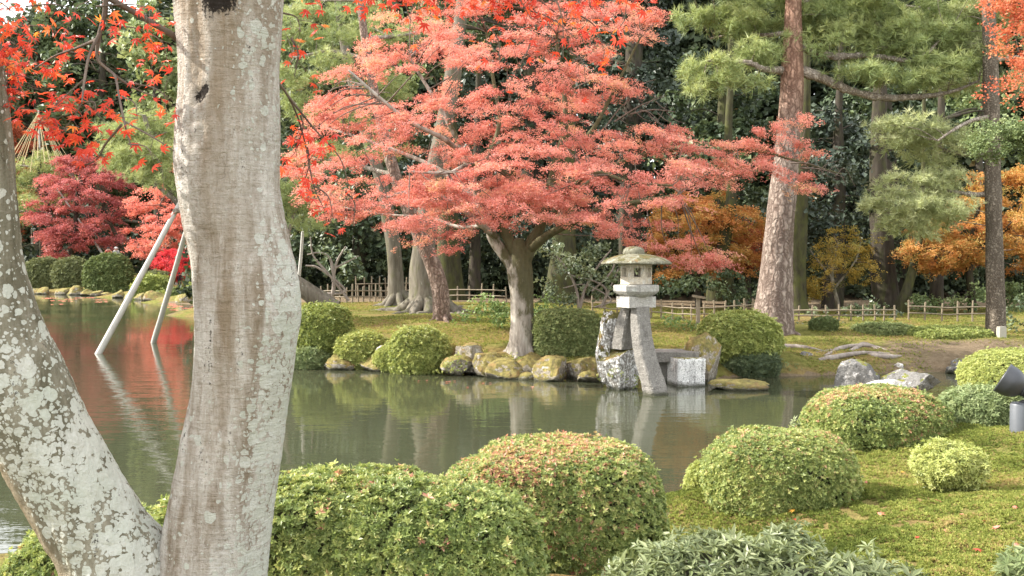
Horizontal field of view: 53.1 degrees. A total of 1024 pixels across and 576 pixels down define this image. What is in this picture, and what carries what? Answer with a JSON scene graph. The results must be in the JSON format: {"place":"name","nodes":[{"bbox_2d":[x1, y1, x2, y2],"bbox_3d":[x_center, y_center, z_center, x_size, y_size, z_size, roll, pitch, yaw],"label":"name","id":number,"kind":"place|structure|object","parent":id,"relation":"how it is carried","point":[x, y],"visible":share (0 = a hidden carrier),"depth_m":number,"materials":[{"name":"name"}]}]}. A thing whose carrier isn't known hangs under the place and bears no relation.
{"place":"outdoors","nodes":[
{"label":"outdoors","id":0,"kind":"place"},
{"bbox_2d":[0,294,962,553],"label":"water","id":1,"kind":"structure","parent":0,"point":[132,382],"depth_m":17.61,"materials":[{"name":"liquid"}]},
{"bbox_2d":[95,202,178,353],"bbox_3d":[-10.183,-0.300,28.004,2.355,4.328,0.181,-1,2,-21],"label":"support pole","id":2,"kind":"object","parent":1,"relation":"in","point":[125,304],"visible":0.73,"depth_m":27.90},
{"bbox_2d":[151,232,185,342],"bbox_3d":[-10.013,-0.104,30.018,0.173,3.830,3.178,-1,2,-38],"label":"support pole","id":3,"kind":"object","parent":1,"relation":"in","point":[156,332],"visible":0.73,"depth_m":30.11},
{"bbox_2d":[440,355,472,375],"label":"rock","id":4,"kind":"object","parent":1,"relation":"in","point":[463,359],"visible":0.77,"depth_m":22.45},
{"bbox_2d":[454,342,482,373],"bbox_3d":[-0.933,1.559,22.952,0.704,0.735,0.683,0,2,0],"label":"rock","id":5,"kind":"object","parent":1,"relation":"on","point":[470,349],"visible":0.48,"depth_m":22.68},
{"bbox_2d":[472,352,502,376],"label":"rock","id":6,"kind":"object","parent":1,"relation":"on","point":[481,362],"visible":0.48,"depth_m":22.39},
{"bbox_2d":[601,246,671,395],"bbox_3d":[2.402,0.635,19.804,1.361,2.877,1.410,0,2,0],"label":"stone lantern","id":7,"kind":"object","parent":1,"relation":"in","point":[635,300],"visible":1,"depth_m":19.54,"materials":[{"name":"stone"}]},
{"bbox_2d":[655,349,698,382],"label":"stone slab","id":8,"kind":"structure","parent":1,"relation":"on","point":[664,356],"depth_m":20.94,"materials":[{"name":"stone"}]},
{"bbox_2d":[708,378,769,390],"bbox_3d":[4.479,1.955,20.213,1.204,0.291,0.683,0,2,0],"label":"rock","id":9,"kind":"object","parent":1,"relation":"in","point":[744,384],"visible":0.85,"depth_m":20.02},
{"bbox_2d":[0,0,983,213],"label":"sky","id":10,"kind":"structure","parent":0,"point":[3,13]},
{"bbox_2d":[0,273,1023,575],"bbox_3d":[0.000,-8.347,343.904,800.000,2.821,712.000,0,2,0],"label":"ground","id":11,"kind":"structure","parent":0,"point":[936,361],"depth_m":24.70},
{"bbox_2d":[11,121,45,243],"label":"maple tree","id":12,"kind":"object","parent":11,"relation":"on","point":[17,130],"visible":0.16,"depth_m":87.10,"materials":[{"name":"red plant"}]},
{"bbox_2d":[38,110,40,154],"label":"support pole","id":13,"kind":"object","parent":11,"relation":"on","point":[39,136],"visible":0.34,"depth_m":81.83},
{"bbox_2d":[15,114,65,173],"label":"rope cone","id":14,"kind":"object","parent":13,"relation":"hanging from","point":[34,120],"visible":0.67,"depth_m":81.31,"materials":[{"name":"fabric"}]},
{"bbox_2d":[25,255,60,288],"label":"clipped shrub","id":15,"kind":"object","parent":11,"relation":"on","point":[38,269],"visible":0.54,"depth_m":74.50,"materials":[{"name":"green plant"}]},
{"bbox_2d":[15,147,77,256],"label":"pine tree","id":16,"kind":"object","parent":11,"relation":"on","point":[38,166],"visible":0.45,"depth_m":81.64,"materials":[{"name":"green plant"}]},
{"bbox_2d":[0,0,100,250],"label":"broadleaf tree","id":17,"kind":"object","parent":11,"relation":"on","point":[47,42],"visible":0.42,"depth_m":102.75,"materials":[{"name":"green plant"}]},
{"bbox_2d":[50,255,85,288],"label":"clipped shrub","id":18,"kind":"object","parent":11,"relation":"on","point":[66,272],"visible":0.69,"depth_m":73.56,"materials":[{"name":"green plant"}]},
{"bbox_2d":[20,153,139,258],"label":"maple tree","id":19,"kind":"object","parent":11,"relation":"on","point":[52,235],"visible":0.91,"depth_m":77.89,"materials":[{"name":"red plant"}]},
{"bbox_2d":[32,0,152,255],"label":"broadleaf tree","id":20,"kind":"object","parent":11,"relation":"on","point":[104,47],"visible":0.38,"depth_m":98.82,"materials":[{"name":"green plant"}]},
{"bbox_2d":[16,175,189,273],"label":"broadleaf tree","id":21,"kind":"object","parent":11,"relation":"on","point":[31,253],"visible":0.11,"depth_m":91.50,"materials":[{"name":"green plant"}]},
{"bbox_2d":[81,251,136,293],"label":"clipped shrub","id":22,"kind":"object","parent":11,"relation":"on","point":[113,272],"visible":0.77,"depth_m":70.08,"materials":[{"name":"green plant"}]},
{"bbox_2d":[109,0,177,263],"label":"broadleaf tree","id":23,"kind":"object","parent":11,"relation":"on","point":[134,54],"visible":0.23,"depth_m":92.27,"materials":[{"name":"green plant"}]},
{"bbox_2d":[117,163,186,270],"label":"maple tree","id":24,"kind":"object","parent":11,"relation":"on","point":[150,244],"visible":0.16,"depth_m":73.31,"materials":[{"name":"red plant"}]},
{"bbox_2d":[129,272,175,298],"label":"clipped shrub","id":25,"kind":"object","parent":11,"relation":"on","point":[150,282],"visible":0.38,"depth_m":63.37,"materials":[{"name":"green plant"}]},
{"bbox_2d":[143,290,164,300],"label":"shore stone","id":26,"kind":"object","parent":11,"relation":"on","point":[150,295],"visible":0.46,"depth_m":60.19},
{"bbox_2d":[150,248,190,282],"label":"maple tree","id":27,"kind":"object","parent":11,"relation":"on","point":[164,262],"visible":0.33,"depth_m":66.71,"materials":[{"name":"red plant"}]},
{"bbox_2d":[84,102,340,303],"bbox_3d":[-8.457,-2.143,28.857,7.102,6.137,2.756,0,2,-12],"label":"pine tree","id":28,"kind":"object","parent":11,"relation":"on","point":[310,292],"visible":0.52,"depth_m":28.45,"materials":[{"name":"green plant"}]},
{"bbox_2d":[0,458,550,575],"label":"clipped shrub","id":29,"kind":"object","parent":11,"relation":"on","point":[342,520],"visible":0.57,"depth_m":4.56,"materials":[{"name":"green plant"}]},
{"bbox_2d":[298,231,303,276],"bbox_3d":[-6.417,-0.838,30.988,0.266,1.767,0.106,0,2,0],"label":"support pole","id":30,"kind":"object","parent":11,"relation":"on","point":[301,254],"visible":0.72,"depth_m":30.95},
{"bbox_2d":[294,345,331,369],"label":"clipped shrub","id":31,"kind":"object","parent":11,"relation":"on","point":[309,358],"visible":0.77,"depth_m":23.70,"materials":[{"name":"green plant"}]},
{"bbox_2d":[296,299,354,357],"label":"clipped shrub","id":32,"kind":"object","parent":11,"relation":"on","point":[323,325],"visible":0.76,"depth_m":24.07,"materials":[{"name":"green plant"}]},
{"bbox_2d":[0,0,657,575],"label":"maple tree","id":33,"kind":"object","parent":11,"relation":"on","point":[76,498],"visible":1,"depth_m":3.74,"materials":[{"name":"grey plant"}]},
{"bbox_2d":[306,233,362,300],"bbox_3d":[-5.483,-0.666,31.671,1.784,2.210,1.310,1,2,26],"label":"shrub","id":34,"kind":"object","parent":11,"relation":"on","point":[335,283],"visible":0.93,"depth_m":31.47,"materials":[{"name":"grey plant"}]},
{"bbox_2d":[324,353,355,369],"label":"rock","id":35,"kind":"object","parent":11,"relation":"on","point":[334,362],"visible":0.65,"depth_m":23.56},
{"bbox_2d":[283,65,437,291],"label":"broadleaf tree","id":36,"kind":"object","parent":11,"relation":"on","point":[356,267],"visible":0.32,"depth_m":43.02,"materials":[{"name":"green plant"}]},
{"bbox_2d":[331,327,389,369],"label":"clipped shrub","id":37,"kind":"object","parent":11,"relation":"on","point":[355,346],"visible":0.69,"depth_m":23.66,"materials":[{"name":"green plant"}]},
{"bbox_2d":[320,284,408,302],"bbox_3d":[-4.877,0.277,36.617,3.809,0.899,1.019,-1,2,-32],"label":"bamboo fence","id":38,"kind":"object","parent":11,"relation":"on","point":[358,296],"visible":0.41,"depth_m":36.06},
{"bbox_2d":[279,0,454,322],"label":"pine tree","id":39,"kind":"object","parent":11,"relation":"on","point":[439,287],"visible":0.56,"depth_m":28.39,"materials":[{"name":"green plant"}]},
{"bbox_2d":[359,351,384,371],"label":"rock","id":40,"kind":"object","parent":11,"relation":"on","point":[368,365],"visible":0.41,"depth_m":23.39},
{"bbox_2d":[371,344,390,371],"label":"clipped shrub","id":41,"kind":"object","parent":11,"relation":"on","point":[379,357],"visible":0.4,"depth_m":23.16,"materials":[{"name":"green plant"}]},
{"bbox_2d":[281,0,481,306],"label":"broadleaf tree","id":42,"kind":"object","parent":11,"relation":"on","point":[398,294],"visible":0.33,"depth_m":34.37,"materials":[{"name":"green plant"}]},
{"bbox_2d":[355,276,408,298],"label":"bamboo fence","id":43,"kind":"object","parent":11,"relation":"on","point":[379,283],"visible":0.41,"depth_m":41.00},
{"bbox_2d":[384,323,453,374],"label":"clipped shrub","id":44,"kind":"object","parent":11,"relation":"on","point":[418,349],"visible":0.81,"depth_m":22.73,"materials":[{"name":"green plant"}]},
{"bbox_2d":[398,3,502,299],"bbox_3d":[-2.938,-6.205,41.798,4.891,13.585,4.674,1,2,36],"label":"broadleaf tree","id":45,"kind":"object","parent":11,"relation":"on","point":[452,266],"visible":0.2,"depth_m":39.62,"materials":[{"name":"brown plant"}]},
{"bbox_2d":[330,0,601,315],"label":"broadleaf tree","id":46,"kind":"object","parent":11,"relation":"on","point":[418,300],"visible":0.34,"depth_m":33.19,"materials":[{"name":"green plant"}]},
{"bbox_2d":[449,283,506,301],"bbox_3d":[-1.327,0.241,37.019,2.500,0.831,0.113,1,2,25],"label":"bamboo fence","id":47,"kind":"object","parent":11,"relation":"on","point":[481,289],"visible":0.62,"depth_m":36.91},
{"bbox_2d":[458,15,521,288],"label":"broadleaf tree","id":48,"kind":"object","parent":11,"relation":"on","point":[474,279],"visible":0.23,"depth_m":41.78,"materials":[{"name":"brown plant"}]},
{"bbox_2d":[485,357,522,379],"bbox_3d":[-0.148,1.817,22.102,0.884,0.640,0.714,0,2,0],"label":"rock","id":49,"kind":"object","parent":11,"relation":"on","point":[506,368],"visible":0.72,"depth_m":21.91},
{"bbox_2d":[368,4,642,283],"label":"broadleaf tree","id":50,"kind":"object","parent":11,"relation":"on","point":[529,71],"visible":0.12,"depth_m":47.44,"materials":[{"name":"green plant"}]},
{"bbox_2d":[451,292,563,327],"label":"bamboo grass","id":51,"kind":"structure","parent":11,"relation":"on","point":[497,309],"depth_m":26.61,"materials":[{"name":"green plant"}]},
{"bbox_2d":[0,0,1023,303],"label":"woodland","id":52,"kind":"object","parent":11,"relation":"on","point":[494,270],"visible":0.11,"depth_m":54.39,"materials":[{"name":"plant"}]},
{"bbox_2d":[517,352,541,372],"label":"rock","id":53,"kind":"object","parent":11,"relation":"on","point":[528,361],"visible":0.48,"depth_m":22.18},
{"bbox_2d":[532,355,566,381],"bbox_3d":[0.799,1.802,21.802,0.785,0.764,0.761,1,2,30],"label":"rock","id":54,"kind":"object","parent":11,"relation":"on","point":[549,368],"visible":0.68,"depth_m":21.52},
{"bbox_2d":[442,428,670,575],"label":"clipped shrub","id":55,"kind":"object","parent":11,"relation":"on","point":[600,501],"visible":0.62,"depth_m":5.77,"materials":[{"name":"green plant"}]},
{"bbox_2d":[508,0,605,303],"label":"broadleaf tree","id":56,"kind":"object","parent":11,"relation":"on","point":[570,242],"visible":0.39,"depth_m":35.65,"materials":[{"name":"green plant"}]},
{"bbox_2d":[530,306,601,356],"bbox_3d":[1.264,1.075,23.654,1.756,1.364,1.677,0,2,0],"label":"clipped shrub","id":57,"kind":"object","parent":11,"relation":"on","point":[566,332],"visible":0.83,"depth_m":22.96,"materials":[{"name":"green plant"}]},
{"bbox_2d":[280,0,854,358],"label":"maple tree","id":58,"kind":"object","parent":11,"relation":"on","point":[515,255],"visible":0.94,"depth_m":22.50,"materials":[{"name":"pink plant"}]},
{"bbox_2d":[565,357,597,379],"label":"rock","id":59,"kind":"object","parent":11,"relation":"on","point":[576,368],"visible":0.55,"depth_m":21.76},
{"bbox_2d":[533,237,637,308],"bbox_3d":[2.038,-0.450,28.882,3.256,2.154,2.332,0,2,0],"label":"camellia shrub","id":60,"kind":"object","parent":11,"relation":"on","point":[591,273],"visible":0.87,"depth_m":28.56,"materials":[{"name":"green plant"}]},
{"bbox_2d":[577,370,600,381],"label":"rock","id":61,"kind":"object","parent":11,"relation":"on","point":[587,376],"visible":0.66,"depth_m":21.26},
{"bbox_2d":[595,310,638,389],"bbox_3d":[2.110,1.421,20.456,0.854,1.942,1.077,1,2,18],"label":"rock","id":62,"kind":"object","parent":11,"relation":"on","point":[608,358],"visible":0.7,"depth_m":20.20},
{"bbox_2d":[538,0,708,281],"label":"broadleaf tree","id":63,"kind":"object","parent":11,"relation":"on","point":[638,68],"visible":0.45,"depth_m":41.53,"materials":[{"name":"green plant"}]},
{"bbox_2d":[301,301,1023,376],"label":"lawn moss","id":64,"kind":"object","parent":11,"relation":"on","point":[499,340],"visible":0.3,"depth_m":27.41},
{"bbox_2d":[661,313,697,330],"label":"grass tussock","id":65,"kind":"object","parent":11,"relation":"on","point":[678,318],"depth_m":27.65,"materials":[{"name":"green plant"}]},
{"bbox_2d":[667,357,705,386],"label":"stone block","id":66,"kind":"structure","parent":11,"relation":"on","point":[685,371],"depth_m":20.63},
{"bbox_2d":[680,456,706,490],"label":"clipped shrub","id":67,"kind":"object","parent":11,"relation":"on","point":[691,480],"visible":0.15,"depth_m":8.47,"materials":[{"name":"green plant"}]},
{"bbox_2d":[692,295,705,325],"bbox_3d":[5.107,0.671,28.033,0.330,0.966,0.320,0,2,0],"label":"sign post","id":68,"kind":"object","parent":11,"relation":"on","point":[698,307],"visible":0.8,"depth_m":27.99,"materials":[{"name":"brown wood"}]},
{"bbox_2d":[683,332,720,382],"bbox_3d":[3.934,1.632,21.517,0.778,1.432,0.812,1,2,39],"label":"rock","id":69,"kind":"object","parent":11,"relation":"on","point":[706,345],"visible":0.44,"depth_m":21.30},
{"bbox_2d":[650,298,753,320],"bbox_3d":[5.783,0.727,30.976,3.136,0.827,0.878,0,2,6],"label":"bamboo fence","id":70,"kind":"object","parent":11,"relation":"on","point":[703,308],"visible":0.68,"depth_m":30.92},
{"bbox_2d":[630,46,779,300],"bbox_3d":[7.559,-4.427,39.189,5.908,9.823,4.588,0,2,0],"label":"broadleaf tree","id":71,"kind":"object","parent":11,"relation":"on","point":[714,128],"visible":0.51,"depth_m":38.87,"materials":[{"name":"green plant"}]},
{"bbox_2d":[645,189,765,307],"bbox_3d":[6.778,-1.343,35.297,4.602,4.271,3.537,0,2,-7],"label":"maple tree","id":72,"kind":"object","parent":11,"relation":"on","point":[708,228],"visible":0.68,"depth_m":35.05,"materials":[{"name":"orange plant"}]},
{"bbox_2d":[653,264,757,309],"bbox_3d":[6.495,-0.033,33.749,4.052,1.642,1.655,0,2,-8],"label":"shrub","id":73,"kind":"object","parent":11,"relation":"on","point":[714,284],"visible":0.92,"depth_m":33.72,"materials":[{"name":"green plant"}]},
{"bbox_2d":[682,1,757,309],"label":"broadleaf tree","id":74,"kind":"object","parent":11,"relation":"on","point":[728,136],"visible":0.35,"depth_m":34.80,"materials":[{"name":"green plant"}]},
{"bbox_2d":[690,214,762,306],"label":"maple tree","id":75,"kind":"object","parent":11,"relation":"on","point":[747,265],"visible":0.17,"depth_m":37.31,"materials":[{"name":"orange plant"}]},
{"bbox_2d":[695,307,786,366],"bbox_3d":[5.095,1.101,22.955,2.011,1.429,1.894,0,2,0],"label":"clipped shrub","id":76,"kind":"object","parent":11,"relation":"on","point":[734,332],"visible":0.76,"depth_m":22.26,"materials":[{"name":"green plant"}]},
{"bbox_2d":[721,350,785,377],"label":"clipped shrub","id":77,"kind":"object","parent":11,"relation":"on","point":[748,365],"visible":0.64,"depth_m":22.18,"materials":[{"name":"green plant"}]},
{"bbox_2d":[601,516,930,575],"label":"rhododendron","id":78,"kind":"object","parent":11,"relation":"on","point":[772,554],"visible":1,"depth_m":4.42,"materials":[{"name":"green plant"}]},
{"bbox_2d":[694,424,864,517],"bbox_3d":[2.078,1.501,8.062,1.276,0.867,1.107,0,2,0],"label":"clipped shrub","id":79,"kind":"object","parent":11,"relation":"on","point":[750,471],"visible":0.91,"depth_m":7.64,"materials":[{"name":"green plant"}]},
{"bbox_2d":[592,421,1023,575],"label":"moss","id":80,"kind":"object","parent":11,"relation":"on","point":[923,540],"visible":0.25,"depth_m":7.17,"materials":[{"name":"plant"}]},
{"bbox_2d":[906,436,991,491],"bbox_3d":[3.338,1.351,7.838,0.647,0.456,0.629,0,2,0],"label":"clipped shrub","id":81,"kind":"object","parent":80,"relation":"on","point":[940,463],"visible":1,"depth_m":7.67,"materials":[{"name":"green plant"}]},
{"bbox_2d":[761,33,872,313],"bbox_3d":[9.838,-4.869,33.794,3.775,11.634,3.092,-1,2,-22],"label":"broadleaf tree","id":82,"kind":"object","parent":11,"relation":"on","point":[804,203],"visible":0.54,"depth_m":32.77,"materials":[{"name":"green plant"}]},
{"bbox_2d":[807,314,841,331],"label":"clipped shrub","id":83,"kind":"object","parent":11,"relation":"on","point":[828,323],"visible":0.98,"depth_m":26.58,"materials":[{"name":"green plant"}]},
{"bbox_2d":[666,0,1008,359],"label":"pine tree","id":84,"kind":"object","parent":11,"relation":"on","point":[892,36],"visible":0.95,"depth_m":26.24,"materials":[{"name":"green plant"}]},
{"bbox_2d":[794,304,896,320],"bbox_3d":[9.359,0.775,29.016,3.206,0.642,0.497,0,2,0],"label":"bamboo fence","id":85,"kind":"object","parent":11,"relation":"on","point":[851,310],"visible":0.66,"depth_m":28.92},
{"bbox_2d":[806,224,887,313],"bbox_3d":[10.741,-0.518,33.410,3.000,3.161,2.264,-1,2,-36],"label":"sapling","id":86,"kind":"object","parent":11,"relation":"on","point":[814,290],"visible":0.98,"depth_m":33.44,"materials":[{"name":"orange plant"}]},
{"bbox_2d":[804,293,906,317],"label":"shrub","id":87,"kind":"object","parent":11,"relation":"on","point":[859,307],"visible":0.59,"depth_m":30.93,"materials":[{"name":"green plant"}]},
{"bbox_2d":[807,42,915,308],"bbox_3d":[12.274,-5.510,37.348,5.397,12.888,4.197,0,2,0],"label":"broadleaf tree","id":88,"kind":"object","parent":11,"relation":"on","point":[836,122],"visible":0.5,"depth_m":36.77,"materials":[{"name":"green plant"}]},
{"bbox_2d":[797,382,956,451],"bbox_3d":[3.625,1.345,10.239,1.506,0.811,1.434,0,2,0],"label":"clipped shrub","id":89,"kind":"object","parent":11,"relation":"on","point":[861,416],"visible":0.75,"depth_m":9.72,"materials":[{"name":"green plant"}]},
{"bbox_2d":[849,9,910,310],"bbox_3d":[13.175,-5.233,36.556,2.175,12.859,2.734,1,2,16],"label":"broadleaf tree","id":90,"kind":"object","parent":11,"relation":"on","point":[886,291],"visible":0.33,"depth_m":35.65,"materials":[{"name":"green plant"}]},
{"bbox_2d":[848,319,912,335],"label":"clipped shrub","id":91,"kind":"object","parent":11,"relation":"on","point":[886,328],"visible":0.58,"depth_m":26.46,"materials":[{"name":"green plant"}]},
{"bbox_2d":[866,379,907,387],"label":"rock","id":92,"kind":"object","parent":11,"relation":"on","point":[892,381],"visible":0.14,"depth_m":17.65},
{"bbox_2d":[818,15,982,295],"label":"broadleaf tree","id":93,"kind":"object","parent":11,"relation":"on","point":[864,105],"visible":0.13,"depth_m":44.47,"materials":[{"name":"green plant"}]},
{"bbox_2d":[880,368,940,391],"bbox_3d":[6.975,1.730,17.987,1.068,0.612,0.824,0,2,0],"label":"rock","id":94,"kind":"object","parent":11,"relation":"on","point":[922,381],"visible":0.5,"depth_m":17.77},
{"bbox_2d":[891,0,932,312],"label":"broadleaf tree","id":95,"kind":"object","parent":11,"relation":"on","point":[905,293],"visible":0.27,"depth_m":33.88,"materials":[{"name":"brown plant"}]},
{"bbox_2d":[855,0,1023,334],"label":"pine tree","id":96,"kind":"object","parent":11,"relation":"on","point":[936,186],"visible":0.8,"depth_m":25.86,"materials":[{"name":"green plant"}]},
{"bbox_2d":[908,300,985,321],"bbox_3d":[12.864,0.749,30.071,2.525,0.814,0.187,0,2,-5],"label":"bamboo fence","id":97,"kind":"object","parent":11,"relation":"on","point":[942,307],"visible":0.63,"depth_m":30.02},
{"bbox_2d":[906,323,995,339],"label":"clipped shrub","id":98,"kind":"object","parent":11,"relation":"on","point":[950,331],"visible":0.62,"depth_m":25.80,"materials":[{"name":"green plant"}]},
{"bbox_2d":[888,163,1023,310],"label":"maple tree","id":99,"kind":"object","parent":11,"relation":"on","point":[958,260],"visible":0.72,"depth_m":34.06,"materials":[{"name":"orange plant"}]},
{"bbox_2d":[909,280,1023,312],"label":"shrub","id":100,"kind":"object","parent":11,"relation":"on","point":[918,299],"visible":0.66,"depth_m":33.66,"materials":[{"name":"green plant"}]},
{"bbox_2d":[929,0,1023,306],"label":"broadleaf tree","id":101,"kind":"object","parent":11,"relation":"on","point":[967,103],"visible":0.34,"depth_m":39.38,"materials":[{"name":"green plant"}]},
{"bbox_2d":[938,379,1023,425],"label":"clipped shrub","id":102,"kind":"object","parent":11,"relation":"on","point":[981,404],"visible":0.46,"depth_m":10.14,"materials":[{"name":"green plant"}]},
{"bbox_2d":[944,87,1022,301],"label":"broadleaf tree","id":103,"kind":"object","parent":11,"relation":"on","point":[979,166],"visible":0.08,"depth_m":45.69,"materials":[{"name":"green plant"}]},
{"bbox_2d":[954,345,1023,385],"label":"clipped shrub","id":104,"kind":"object","parent":11,"relation":"on","point":[985,366],"visible":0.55,"depth_m":14.71,"materials":[{"name":"green plant"}]},
{"bbox_2d":[960,107,1023,167],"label":"tree foliage","id":105,"kind":"object","parent":11,"relation":"on","point":[977,143],"visible":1,"depth_m":17.77,"materials":[{"name":"green plant"}]},
{"bbox_2d":[966,0,1023,120],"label":"maple tree","id":106,"kind":"object","parent":11,"relation":"on","point":[1010,7],"visible":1,"depth_m":14.89,"materials":[{"name":"orange plant"}]},
{"bbox_2d":[996,326,1006,337],"bbox_3d":[12.256,1.127,25.645,0.190,0.330,0.140,0,2,-11],"label":"marker post","id":107,"kind":"object","parent":11,"relation":"on","point":[1001,331],"visible":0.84,"depth_m":25.59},
{"bbox_2d":[990,539,1023,575],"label":"clipped shrub","id":108,"kind":"object","parent":11,"relation":"on","point":[1008,564],"visible":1,"depth_m":4.91,"materials":[{"name":"green plant"}]},
{"bbox_2d":[993,364,1023,432],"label":"floodlight","id":109,"kind":"object","parent":11,"relation":"on","point":[1010,383],"visible":0.97,"depth_m":9.55,"materials":[{"name":"black metal"}]},
{"bbox_2d":[1006,293,1023,332],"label":"shrub","id":110,"kind":"object","parent":11,"relation":"on","point":[1019,298],"visible":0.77,"depth_m":27.65,"materials":[{"name":"green plant"}]},
{"bbox_2d":[833,359,879,388],"bbox_3d":[6.179,1.640,18.326,0.777,0.757,0.779,1,2,23],"label":"rock","id":111,"kind":"object","parent":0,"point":[853,371],"visible":0.59,"depth_m":18.12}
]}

